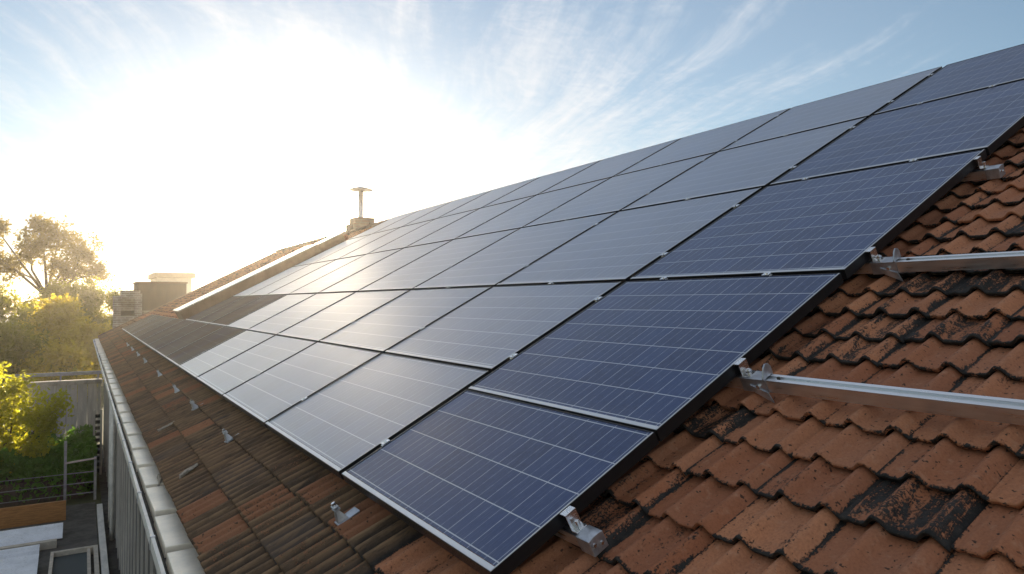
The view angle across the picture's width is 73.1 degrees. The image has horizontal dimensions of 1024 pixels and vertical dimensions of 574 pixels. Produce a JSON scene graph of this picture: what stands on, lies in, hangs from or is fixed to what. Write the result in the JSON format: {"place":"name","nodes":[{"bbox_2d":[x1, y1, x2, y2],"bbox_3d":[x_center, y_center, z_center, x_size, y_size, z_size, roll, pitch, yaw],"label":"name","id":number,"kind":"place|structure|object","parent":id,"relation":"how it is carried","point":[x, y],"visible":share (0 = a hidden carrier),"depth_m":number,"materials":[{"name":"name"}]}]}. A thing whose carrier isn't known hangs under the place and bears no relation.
{"place":"outdoors","nodes":[
{"label":"outdoors","id":0,"kind":"place"},
{"bbox_2d":[0,538,56,550],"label":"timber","id":1,"kind":"object","parent":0,"point":[48,544],"visible":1,"depth_m":12.55,"materials":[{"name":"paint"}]},
{"bbox_2d":[0,502,99,573],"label":"terrace","id":2,"kind":"structure","parent":0,"point":[80,526],"depth_m":13.57,"materials":[{"name":"concrete"}]},
{"bbox_2d":[0,554,38,573],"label":"roof sheet","id":3,"kind":"object","parent":2,"relation":"on","point":[28,564],"visible":1,"depth_m":11.43,"materials":[{"name":"grey metal"}]},
{"bbox_2d":[0,544,39,559],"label":"roof sheet","id":4,"kind":"object","parent":2,"relation":"on","point":[19,552],"visible":0.73,"depth_m":12.14,"materials":[{"name":"grey metal"}]},
{"bbox_2d":[0,522,62,546],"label":"roof sheet","id":5,"kind":"object","parent":2,"relation":"on","point":[29,534],"visible":1,"depth_m":13.03,"materials":[{"name":"grey metal"}]},
{"bbox_2d":[0,500,65,528],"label":"plank","id":6,"kind":"object","parent":2,"relation":"on","point":[30,514],"visible":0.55,"depth_m":13.99,"materials":[{"name":"brown wood"}]},
{"bbox_2d":[48,545,99,573],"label":"skylight","id":7,"kind":"object","parent":2,"relation":"on","point":[73,561],"visible":1,"depth_m":11.79,"materials":[{"name":"paint"}]},
{"bbox_2d":[1,370,101,438],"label":"boundary wall","id":8,"kind":"structure","parent":0,"point":[83,409],"depth_m":22.59,"materials":[{"name":"grey stone"}]},
{"bbox_2d":[0,311,112,573],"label":"ground","id":9,"kind":"structure","parent":0,"point":[88,498],"depth_m":16.62,"materials":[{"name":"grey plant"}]},
{"bbox_2d":[0,278,51,340],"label":"woodland tree","id":10,"kind":"object","parent":9,"relation":"on","point":[4,299],"visible":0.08,"depth_m":34.06,"materials":[{"name":"green plant"}]},
{"bbox_2d":[0,361,74,479],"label":"yellow tree","id":11,"kind":"object","parent":9,"relation":"on","point":[28,419],"visible":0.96,"depth_m":16.04,"materials":[{"name":"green plant"}]},
{"bbox_2d":[0,311,84,405],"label":"woodland tree","id":12,"kind":"object","parent":9,"relation":"on","point":[15,344],"visible":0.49,"depth_m":27.36,"materials":[{"name":"green plant"}]},
{"bbox_2d":[0,441,96,503],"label":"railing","id":13,"kind":"object","parent":9,"relation":"on","point":[65,474],"visible":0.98,"depth_m":15.84,"materials":[{"name":"metal"}]},
{"bbox_2d":[0,423,97,507],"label":"hedge","id":14,"kind":"object","parent":9,"relation":"on","point":[81,445],"visible":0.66,"depth_m":15.96,"materials":[{"name":"green plant"}]},
{"bbox_2d":[11,338,97,397],"bbox_3d":[-18.666,3.694,28.020,3.372,3.308,2.586,2,-3,-60],"label":"woodland tree","id":15,"kind":"object","parent":9,"relation":"on","point":[74,351],"visible":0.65,"depth_m":27.60,"materials":[{"name":"green plant"}]},
{"bbox_2d":[0,212,114,293],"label":"airy tree","id":16,"kind":"object","parent":9,"relation":"on","point":[79,255],"visible":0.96,"depth_m":49.62,"materials":[{"name":"green plant"}]},
{"bbox_2d":[18,293,103,381],"bbox_3d":[-21.718,2.736,33.310,4.174,5.466,4.815,0,-1,-11],"label":"woodland tree","id":17,"kind":"object","parent":9,"relation":"on","point":[52,315],"visible":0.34,"depth_m":32.84,"materials":[{"name":"green plant"}]},
{"bbox_2d":[10,273,111,345],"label":"woodland tree","id":18,"kind":"object","parent":9,"relation":"on","point":[91,296],"visible":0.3,"depth_m":46.88,"materials":[{"name":"green plant"}]},
{"bbox_2d":[48,315,112,398],"bbox_3d":[-19.798,3.379,32.091,2.764,4.137,3.130,-1,-1,27],"label":"woodland tree","id":19,"kind":"object","parent":9,"relation":"on","point":[86,332],"visible":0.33,"depth_m":31.84,"materials":[{"name":"green plant"}]},
{"bbox_2d":[93,409,101,474],"bbox_3d":[-11.028,4.143,18.354,0.210,1.750,0.070,1,-2,-32],"label":"ladder","id":20,"kind":"object","parent":9,"relation":"on","point":[99,469],"visible":0.77,"depth_m":18.35,"materials":[{"name":"grey metal"}]},
{"bbox_2d":[97,504,108,573],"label":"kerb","id":21,"kind":"structure","parent":9,"relation":"on","point":[104,566],"depth_m":12.66,"materials":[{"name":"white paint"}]},
{"bbox_2d":[84,285,130,328],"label":"woodland tree","id":22,"kind":"object","parent":9,"relation":"on","point":[109,302],"visible":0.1,"depth_m":49.67,"materials":[{"name":"green plant"}]},
{"bbox_2d":[113,281,187,327],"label":"neighbour house","id":23,"kind":"structure","parent":9,"relation":"on","point":[142,297],"depth_m":24.62,"materials":[{"name":"paint"}]},
{"bbox_2d":[93,126,1023,573],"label":"house","id":24,"kind":"structure","parent":9,"relation":"on","point":[731,480],"depth_m":2.13,"materials":[{"name":"ceramic"}]},
{"bbox_2d":[122,314,155,330],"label":"solar panel","id":25,"kind":"object","parent":24,"relation":"attached to","point":[138,322],"visible":0.75,"depth_m":17.45,"materials":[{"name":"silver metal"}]},
{"bbox_2d":[125,315,160,332],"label":"solar panel","id":26,"kind":"object","parent":24,"relation":"attached to","point":[142,323],"visible":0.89,"depth_m":16.25,"materials":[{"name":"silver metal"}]},
{"bbox_2d":[128,316,167,335],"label":"solar panel","id":27,"kind":"object","parent":24,"relation":"attached to","point":[138,329],"visible":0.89,"depth_m":15.10,"materials":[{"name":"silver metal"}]},
{"bbox_2d":[132,317,175,338],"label":"solar panel","id":28,"kind":"object","parent":24,"relation":"attached to","point":[152,327],"visible":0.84,"depth_m":13.92,"materials":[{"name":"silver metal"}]},
{"bbox_2d":[136,318,182,342],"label":"solar panel","id":29,"kind":"object","parent":24,"relation":"attached to","point":[158,329],"visible":0.85,"depth_m":12.75,"materials":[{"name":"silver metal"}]},
{"bbox_2d":[157,421,173,431],"bbox_3d":[-2.644,1.064,5.284,0.124,0.073,0.085,1,-2,-32],"label":"debris","id":30,"kind":"object","parent":24,"relation":"on","point":[166,426],"visible":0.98,"depth_m":5.27,"materials":[{"name":"brown plant"}]},
{"bbox_2d":[141,320,194,346],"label":"solar panel","id":31,"kind":"object","parent":24,"relation":"attached to","point":[165,332],"visible":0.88,"depth_m":11.58,"materials":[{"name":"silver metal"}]},
{"bbox_2d":[173,384,179,392],"bbox_3d":[-3.160,0.943,6.519,0.092,0.082,0.059,-33,16,-34],"label":"roof hook","id":32,"kind":"object","parent":24,"relation":"attached to","point":[176,390],"visible":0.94,"depth_m":6.49,"materials":[{"name":"metal"}]},
{"bbox_2d":[147,322,206,351],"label":"solar panel","id":33,"kind":"object","parent":24,"relation":"attached to","point":[173,336],"visible":0.84,"depth_m":10.42,"materials":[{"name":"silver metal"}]},
{"bbox_2d":[179,463,197,477],"bbox_3d":[-1.850,1.051,3.952,0.105,0.070,0.074,1,-2,-32],"label":"debris","id":34,"kind":"object","parent":24,"relation":"on","point":[185,472],"visible":1,"depth_m":3.95,"materials":[{"name":"brown plant"}]},
{"bbox_2d":[155,324,224,358],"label":"solar panel","id":35,"kind":"object","parent":24,"relation":"attached to","point":[186,340],"visible":0.85,"depth_m":9.23,"materials":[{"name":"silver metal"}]},
{"bbox_2d":[190,399,202,409],"bbox_3d":[-2.511,0.919,5.475,0.059,0.082,0.092,-12,18,43],"label":"roof hook","id":36,"kind":"object","parent":24,"relation":"on","point":[194,405],"visible":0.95,"depth_m":5.45,"materials":[{"name":"metal"}]},
{"bbox_2d":[165,327,245,368],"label":"solar panel","id":37,"kind":"object","parent":24,"relation":"attached to","point":[199,347],"visible":0.89,"depth_m":8.06,"materials":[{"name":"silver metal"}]},
{"bbox_2d":[186,296,245,321],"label":"solar panel","id":38,"kind":"object","parent":24,"relation":"attached to","point":[213,309],"visible":0.75,"depth_m":11.96,"materials":[{"name":"grey glass"}]},
{"bbox_2d":[178,330,274,380],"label":"solar panel","id":39,"kind":"object","parent":24,"relation":"attached to","point":[218,355],"visible":0.91,"depth_m":6.88,"materials":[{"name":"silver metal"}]},
{"bbox_2d":[196,296,262,323],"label":"solar panel","id":40,"kind":"object","parent":24,"relation":"attached to","point":[226,310],"visible":0.75,"depth_m":10.79,"materials":[{"name":"grey glass"}]},
{"bbox_2d":[222,428,238,442],"bbox_3d":[-1.724,0.890,4.210,0.092,0.082,0.059,-34,17,-37],"label":"roof hook","id":41,"kind":"object","parent":24,"relation":"on","point":[228,438],"visible":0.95,"depth_m":4.19,"materials":[{"name":"metal"}]},
{"bbox_2d":[210,295,285,326],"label":"solar panel","id":42,"kind":"object","parent":24,"relation":"attached to","point":[241,312],"visible":0.73,"depth_m":9.64,"materials":[{"name":"grey glass"}]},
{"bbox_2d":[196,335,316,398],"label":"solar panel","id":43,"kind":"object","parent":24,"relation":"attached to","point":[224,377],"visible":0.9,"depth_m":5.70,"materials":[{"name":"blue glass"}]},
{"bbox_2d":[226,294,314,329],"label":"solar panel","id":44,"kind":"object","parent":24,"relation":"attached to","point":[256,317],"visible":0.84,"depth_m":8.47,"materials":[{"name":"glass"}]},
{"bbox_2d":[233,264,309,296],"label":"solar panel","id":45,"kind":"object","parent":24,"relation":"attached to","point":[265,283],"visible":0.75,"depth_m":12.49,"materials":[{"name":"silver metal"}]},
{"bbox_2d":[248,260,333,295],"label":"solar panel","id":46,"kind":"object","parent":24,"relation":"attached to","point":[280,283],"visible":0.75,"depth_m":11.32,"materials":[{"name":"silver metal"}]},
{"bbox_2d":[248,292,354,334],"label":"solar panel","id":47,"kind":"object","parent":24,"relation":"attached to","point":[276,324],"visible":0.84,"depth_m":7.29,"materials":[{"name":"blue glass"}]},
{"bbox_2d":[223,342,380,427],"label":"solar panel","id":48,"kind":"object","parent":24,"relation":"attached to","point":[279,388],"visible":0.91,"depth_m":4.50,"materials":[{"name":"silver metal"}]},
{"bbox_2d":[266,255,363,294],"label":"solar panel","id":49,"kind":"object","parent":24,"relation":"attached to","point":[312,276],"visible":0.75,"depth_m":10.16,"materials":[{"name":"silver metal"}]},
{"bbox_2d":[293,234,370,266],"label":"solar panel","id":50,"kind":"object","parent":24,"relation":"attached to","point":[334,249],"visible":0.73,"depth_m":13.09,"materials":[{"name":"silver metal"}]},
{"bbox_2d":[277,290,409,341],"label":"solar panel","id":51,"kind":"object","parent":24,"relation":"attached to","point":[331,319],"visible":0.83,"depth_m":6.10,"materials":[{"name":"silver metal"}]},
{"bbox_2d":[331,502,359,525],"bbox_3d":[-0.629,0.823,2.561,0.092,0.082,0.059,-32,15,-30],"label":"roof hook","id":52,"kind":"object","parent":24,"relation":"on","point":[340,517],"visible":1,"depth_m":2.54,"materials":[{"name":"metal"}]},
{"bbox_2d":[289,248,402,294],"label":"solar panel","id":53,"kind":"object","parent":24,"relation":"attached to","point":[320,284],"visible":0.84,"depth_m":8.96,"materials":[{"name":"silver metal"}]},
{"bbox_2d":[314,227,399,262],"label":"solar panel","id":54,"kind":"object","parent":24,"relation":"attached to","point":[353,246],"visible":0.74,"depth_m":11.91,"materials":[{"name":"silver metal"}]},
{"bbox_2d":[265,353,489,479],"bbox_3d":[-0.740,0.587,3.495,0.780,0.057,1.330,-31,15,-29],"label":"solar panel","id":55,"kind":"object","parent":24,"relation":"attached to","point":[352,418],"visible":0.9,"depth_m":3.32,"materials":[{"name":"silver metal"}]},
{"bbox_2d":[350,210,418,238],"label":"solar panel","id":56,"kind":"object","parent":24,"relation":"attached to","point":[382,225],"visible":0.74,"depth_m":13.66,"materials":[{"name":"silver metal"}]},
{"bbox_2d":[319,240,451,292],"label":"solar panel","id":57,"kind":"object","parent":24,"relation":"attached to","point":[374,272],"visible":0.83,"depth_m":7.80,"materials":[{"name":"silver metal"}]},
{"bbox_2d":[338,219,434,258],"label":"solar panel","id":58,"kind":"object","parent":24,"relation":"attached to","point":[381,241],"visible":0.73,"depth_m":10.75,"materials":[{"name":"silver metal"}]},
{"bbox_2d":[319,287,491,353],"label":"solar panel","id":59,"kind":"object","parent":24,"relation":"attached to","point":[391,324],"visible":0.83,"depth_m":4.92,"materials":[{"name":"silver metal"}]},
{"bbox_2d":[373,201,451,233],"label":"solar panel","id":60,"kind":"object","parent":24,"relation":"attached to","point":[411,218],"visible":0.74,"depth_m":12.48,"materials":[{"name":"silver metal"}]},
{"bbox_2d":[368,209,477,253],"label":"solar panel","id":61,"kind":"object","parent":24,"relation":"attached to","point":[415,235],"visible":0.82,"depth_m":9.57,"materials":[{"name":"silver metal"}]},
{"bbox_2d":[358,228,519,291],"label":"solar panel","id":62,"kind":"object","parent":24,"relation":"attached to","point":[425,268],"visible":0.85,"depth_m":6.61,"materials":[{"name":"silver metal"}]},
{"bbox_2d":[402,190,490,226],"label":"solar panel","id":63,"kind":"object","parent":24,"relation":"attached to","point":[444,209],"visible":0.72,"depth_m":11.32,"materials":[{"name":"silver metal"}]},
{"bbox_2d":[406,195,535,247],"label":"solar panel","id":64,"kind":"object","parent":24,"relation":"attached to","point":[465,224],"visible":0.83,"depth_m":8.40,"materials":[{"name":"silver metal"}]},
{"bbox_2d":[438,177,538,217],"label":"solar panel","id":65,"kind":"object","parent":24,"relation":"attached to","point":[485,199],"visible":0.82,"depth_m":10.15,"materials":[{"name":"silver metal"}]},
{"bbox_2d":[342,390,658,573],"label":"solar panel","id":66,"kind":"object","parent":24,"relation":"attached to","point":[500,484],"visible":1,"depth_m":2.17,"materials":[{"name":"blue glass"}]},
{"bbox_2d":[385,282,621,372],"bbox_3d":[-0.109,0.202,3.897,0.872,0.057,1.330,-31,15,-29],"label":"solar panel","id":67,"kind":"object","parent":24,"relation":"attached to","point":[492,329],"visible":0.83,"depth_m":3.74,"materials":[{"name":"blue glass"}]},
{"bbox_2d":[413,212,616,289],"bbox_3d":[-0.028,-0.256,5.549,1.246,0.057,1.375,-31,15,-29],"label":"solar panel","id":68,"kind":"object","parent":24,"relation":"attached to","point":[499,261],"visible":0.82,"depth_m":5.43,"materials":[{"name":"blue glass"}]},
{"bbox_2d":[456,177,610,238],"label":"solar panel","id":69,"kind":"object","parent":24,"relation":"attached to","point":[527,212],"visible":0.83,"depth_m":7.22,"materials":[{"name":"blue glass"}]},
{"bbox_2d":[482,160,600,207],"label":"solar panel","id":70,"kind":"object","parent":24,"relation":"attached to","point":[537,186],"visible":0.82,"depth_m":8.98,"materials":[{"name":"blue glass"}]},
{"bbox_2d":[555,506,608,556],"bbox_3d":[0.088,0.641,1.967,0.051,0.101,0.478,-31,15,-29],"label":"rail end bracket","id":71,"kind":"object","parent":24,"relation":"attached to","point":[584,537],"visible":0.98,"depth_m":1.81,"materials":[{"name":"metal"}]},
{"bbox_2d":[538,138,680,194],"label":"solar panel","id":72,"kind":"object","parent":24,"relation":"attached to","point":[608,167],"visible":0.84,"depth_m":7.80,"materials":[{"name":"blue glass"}]},
{"bbox_2d":[523,153,715,227],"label":"solar panel","id":73,"kind":"object","parent":24,"relation":"attached to","point":[616,193],"visible":0.82,"depth_m":6.04,"materials":[{"name":"blue glass"}]},
{"bbox_2d":[497,187,761,285],"bbox_3d":[0.686,-0.282,4.402,1.246,0.057,1.330,-31,15,-29],"label":"solar panel","id":74,"kind":"object","parent":24,"relation":"attached to","point":[623,246],"visible":0.84,"depth_m":4.26,"materials":[{"name":"blue glass"}]},
{"bbox_2d":[615,108,790,175],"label":"solar panel","id":75,"kind":"object","parent":24,"relation":"attached to","point":[719,139],"visible":0.83,"depth_m":6.61,"materials":[{"name":"blue glass"}]},
{"bbox_2d":[621,117,866,210],"bbox_3d":[1.619,-0.851,4.996,1.246,0.057,1.330,-31,15,-29],"label":"solar panel","id":76,"kind":"object","parent":24,"relation":"attached to","point":[764,164],"visible":0.85,"depth_m":4.87,"materials":[{"name":"blue glass"}]},
{"bbox_2d":[721,66,941,150],"bbox_3d":[2.511,-1.394,5.563,1.135,0.057,1.330,-31,15,-29],"label":"solar panel","id":77,"kind":"object","parent":24,"relation":"attached to","point":[868,101],"visible":0.85,"depth_m":5.45,"materials":[{"name":"blue glass"}]},
{"bbox_2d":[725,358,1023,424],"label":"mounting rail","id":78,"kind":"object","parent":24,"relation":"attached to","point":[765,381],"visible":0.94,"depth_m":1.83,"materials":[{"name":"metal"}]},
{"bbox_2d":[468,273,843,441],"bbox_3d":[0.502,0.214,2.780,1.032,0.058,1.198,-31,15,-29],"label":"solar panel","id":79,"kind":"object","parent":78,"relation":"attached to","point":[658,357],"visible":0.94,"depth_m":2.58,"materials":[{"name":"blue glass"}]},
{"bbox_2d":[770,79,1023,185],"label":"solar panel","id":80,"kind":"object","parent":24,"relation":"attached to","point":[990,120],"visible":0.9,"depth_m":3.83,"materials":[{"name":"blue glass"}]},
{"bbox_2d":[854,247,1023,280],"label":"mounting rail","id":81,"kind":"object","parent":24,"relation":"attached to","point":[895,265],"visible":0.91,"depth_m":2.41,"materials":[{"name":"metal"}]},
{"bbox_2d":[630,149,986,280],"bbox_3d":[1.357,-0.306,3.324,1.246,0.057,1.198,-31,15,-29],"label":"solar panel","id":82,"kind":"object","parent":81,"relation":"attached to","point":[839,223],"visible":0.89,"depth_m":3.15,"materials":[{"name":"blue glass"}]},
{"bbox_2d":[874,44,1023,114],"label":"solar panel","id":83,"kind":"object","parent":24,"relation":"attached to","point":[997,68],"visible":0.9,"depth_m":4.61,"materials":[{"name":"blue glass"}]},
{"bbox_2d":[960,156,1005,181],"bbox_3d":[1.994,-0.524,3.192,0.051,0.101,0.478,-31,15,-29],"label":"rail end bracket","id":84,"kind":"object","parent":24,"relation":"attached to","point":[984,171],"visible":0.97,"depth_m":3.04,"materials":[{"name":"metal"}]},
{"bbox_2d":[96,445,119,573],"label":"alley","id":85,"kind":"structure","parent":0,"point":[113,562],"depth_m":14.06,"materials":[{"name":"concrete"}]},
{"bbox_2d":[157,473,161,485],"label":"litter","id":86,"kind":"object","parent":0,"point":[159,478],"visible":0.49,"depth_m":4.22,"materials":[{"name":"grey plant"}]},
{"bbox_2d":[148,269,195,293],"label":"house","id":87,"kind":"structure","parent":0,"point":[168,277],"depth_m":54.23,"materials":[{"name":"paint"}]},
{"bbox_2d":[0,0,1023,311],"label":"sky","id":88,"kind":"structure","parent":0,"point":[208,139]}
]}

